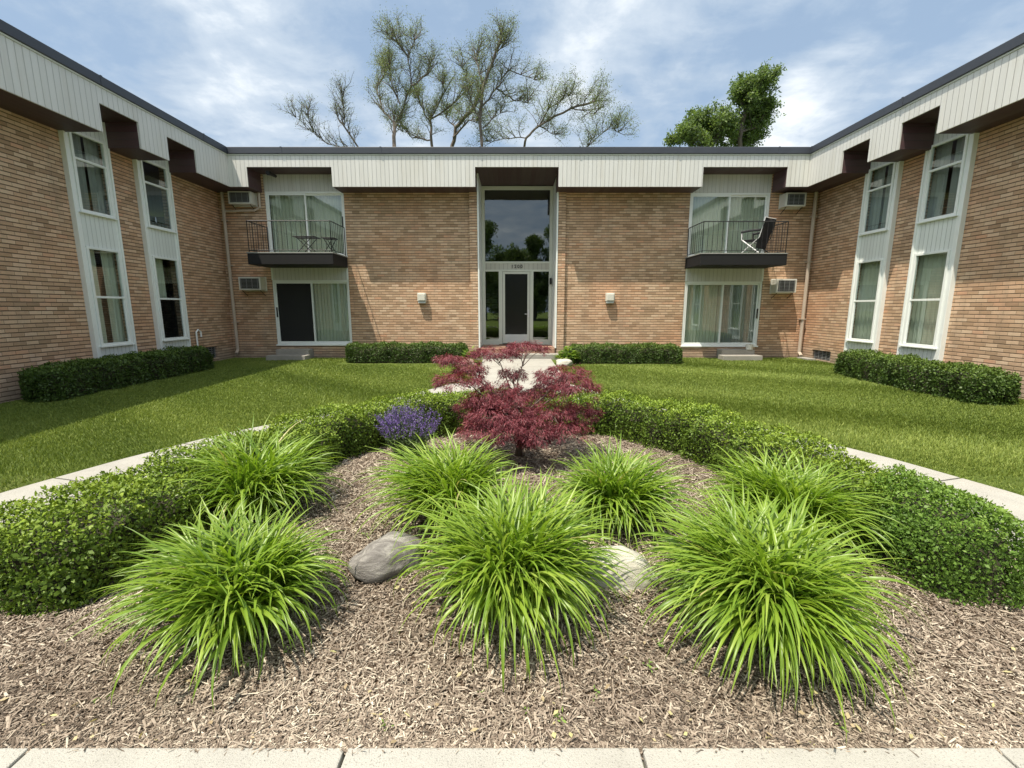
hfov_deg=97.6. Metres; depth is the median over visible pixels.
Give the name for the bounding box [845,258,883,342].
window
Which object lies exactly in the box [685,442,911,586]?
daylily
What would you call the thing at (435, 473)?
daylily
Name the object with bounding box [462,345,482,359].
hosta
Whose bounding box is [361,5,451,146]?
locust tree
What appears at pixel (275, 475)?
daylily
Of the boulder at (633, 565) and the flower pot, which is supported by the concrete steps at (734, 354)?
the flower pot
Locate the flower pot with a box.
[746,344,752,349]
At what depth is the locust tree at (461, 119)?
30.06 m
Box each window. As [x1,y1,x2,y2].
[68,132,117,219]
[85,246,135,347]
[139,160,176,232]
[152,256,189,341]
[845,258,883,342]
[858,162,896,235]
[898,249,950,348]
[916,134,969,223]
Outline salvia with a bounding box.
[374,401,441,456]
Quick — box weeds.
[92,532,899,731]
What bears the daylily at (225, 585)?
on the mulch bed
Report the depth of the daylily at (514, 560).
2.29 m
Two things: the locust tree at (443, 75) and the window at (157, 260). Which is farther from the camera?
the locust tree at (443, 75)
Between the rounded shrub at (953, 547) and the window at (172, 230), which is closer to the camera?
the rounded shrub at (953, 547)
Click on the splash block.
(808, 358)
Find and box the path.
[0,384,1023,551]
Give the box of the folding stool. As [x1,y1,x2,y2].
[321,237,337,252]
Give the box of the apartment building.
[0,19,1023,402]
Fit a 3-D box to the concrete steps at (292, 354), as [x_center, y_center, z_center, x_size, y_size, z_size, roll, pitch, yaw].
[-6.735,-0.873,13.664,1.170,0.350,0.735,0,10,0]
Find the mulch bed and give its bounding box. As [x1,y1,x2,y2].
[0,433,1023,747]
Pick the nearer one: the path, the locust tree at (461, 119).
the path
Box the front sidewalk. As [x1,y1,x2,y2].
[0,748,1023,767]
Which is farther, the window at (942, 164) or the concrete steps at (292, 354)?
the concrete steps at (292, 354)
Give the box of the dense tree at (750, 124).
[662,56,786,146]
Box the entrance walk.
[455,359,566,394]
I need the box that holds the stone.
[556,359,572,366]
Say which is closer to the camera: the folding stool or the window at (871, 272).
the window at (871, 272)
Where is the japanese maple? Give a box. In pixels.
[427,340,604,457]
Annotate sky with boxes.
[0,0,1023,146]
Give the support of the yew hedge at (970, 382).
on the lawn at (1010, 485)
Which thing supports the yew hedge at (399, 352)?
on the lawn at (1010, 485)
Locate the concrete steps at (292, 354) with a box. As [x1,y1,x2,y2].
[266,349,313,359]
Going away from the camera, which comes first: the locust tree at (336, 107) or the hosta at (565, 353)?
the hosta at (565, 353)
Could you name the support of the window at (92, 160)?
in the apartment building
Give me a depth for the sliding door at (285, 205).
13.56 m
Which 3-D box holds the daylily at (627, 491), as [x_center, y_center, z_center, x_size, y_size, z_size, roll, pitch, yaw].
[0.815,0.751,3.433,1.198,0.638,1.223,-4,10,-23]
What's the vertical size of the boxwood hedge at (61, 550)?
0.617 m
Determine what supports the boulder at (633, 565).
on the mulch bed
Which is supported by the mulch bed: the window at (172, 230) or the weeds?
the weeds
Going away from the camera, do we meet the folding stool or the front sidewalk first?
the front sidewalk
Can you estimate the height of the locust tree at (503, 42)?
18.422 m
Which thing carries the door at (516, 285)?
in the apartment building
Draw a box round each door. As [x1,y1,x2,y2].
[264,191,347,256]
[272,280,351,345]
[503,272,529,342]
[680,281,761,346]
[687,193,770,255]
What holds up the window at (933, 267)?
in the apartment building
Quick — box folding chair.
[741,217,776,252]
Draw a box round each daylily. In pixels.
[61,494,351,710]
[155,412,352,532]
[345,426,530,574]
[386,463,641,694]
[533,433,704,551]
[624,476,933,739]
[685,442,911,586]
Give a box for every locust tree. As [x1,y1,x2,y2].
[271,70,364,146]
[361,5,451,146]
[380,38,482,146]
[435,67,499,146]
[450,5,552,146]
[462,59,640,146]
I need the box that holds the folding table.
[292,236,320,251]
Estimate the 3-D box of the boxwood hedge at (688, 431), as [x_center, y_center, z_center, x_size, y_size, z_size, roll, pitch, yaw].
[1.836,0.537,4.873,1.557,0.613,4.393,-7,12,-36]
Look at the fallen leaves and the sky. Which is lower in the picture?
the fallen leaves
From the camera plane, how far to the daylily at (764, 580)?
2.08 m
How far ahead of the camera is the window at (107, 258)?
9.80 m
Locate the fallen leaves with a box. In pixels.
[0,506,1023,744]
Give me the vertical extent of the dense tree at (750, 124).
14.367 m
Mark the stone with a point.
(564, 361)
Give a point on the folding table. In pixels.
(308, 237)
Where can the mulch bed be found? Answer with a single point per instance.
(518, 643)
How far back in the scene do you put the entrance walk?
11.29 m
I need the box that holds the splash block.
[797,357,815,360]
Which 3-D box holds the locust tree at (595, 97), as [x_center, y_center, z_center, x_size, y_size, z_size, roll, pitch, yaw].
[2.750,-12.290,31.145,12.884,17.326,5.686,0,10,0]
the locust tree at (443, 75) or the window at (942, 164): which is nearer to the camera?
the window at (942, 164)
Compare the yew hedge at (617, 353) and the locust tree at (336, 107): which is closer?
the yew hedge at (617, 353)
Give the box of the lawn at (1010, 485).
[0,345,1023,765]
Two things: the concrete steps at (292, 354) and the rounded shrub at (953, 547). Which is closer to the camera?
the rounded shrub at (953, 547)
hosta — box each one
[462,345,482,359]
[552,346,581,359]
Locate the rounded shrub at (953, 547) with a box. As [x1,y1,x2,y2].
[855,464,1023,610]
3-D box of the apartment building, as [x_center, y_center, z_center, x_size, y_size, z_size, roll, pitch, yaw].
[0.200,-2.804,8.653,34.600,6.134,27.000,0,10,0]
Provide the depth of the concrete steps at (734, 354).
13.64 m
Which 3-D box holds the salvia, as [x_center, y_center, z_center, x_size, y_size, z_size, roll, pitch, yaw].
[-1.123,0.509,4.871,0.715,0.627,0.567,0,10,0]
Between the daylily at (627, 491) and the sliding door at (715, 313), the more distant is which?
the sliding door at (715, 313)
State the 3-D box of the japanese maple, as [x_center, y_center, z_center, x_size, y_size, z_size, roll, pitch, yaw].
[0.069,0.203,4.724,1.919,1.305,1.478,0,10,0]
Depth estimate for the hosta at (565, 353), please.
12.39 m
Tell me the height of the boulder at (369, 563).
0.274 m
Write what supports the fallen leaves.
on the mulch bed
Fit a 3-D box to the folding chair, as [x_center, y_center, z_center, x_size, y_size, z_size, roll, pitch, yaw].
[7.032,-4.200,12.808,0.664,0.956,0.662,-6,11,-32]
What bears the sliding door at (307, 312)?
in the apartment building
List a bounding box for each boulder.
[347,531,424,584]
[576,545,658,592]
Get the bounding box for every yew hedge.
[17,345,214,402]
[345,340,468,363]
[567,341,682,363]
[833,348,1022,406]
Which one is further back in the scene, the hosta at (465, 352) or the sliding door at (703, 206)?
the sliding door at (703, 206)
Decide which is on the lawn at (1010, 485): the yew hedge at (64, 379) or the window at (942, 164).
the yew hedge at (64, 379)
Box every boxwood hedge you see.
[0,388,513,618]
[521,386,948,558]
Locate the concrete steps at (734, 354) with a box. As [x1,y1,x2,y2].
[716,349,762,360]
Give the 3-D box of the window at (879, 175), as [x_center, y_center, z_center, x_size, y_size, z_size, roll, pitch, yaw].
[9.069,-4.541,11.021,0.238,1.603,0.910,0,10,0]

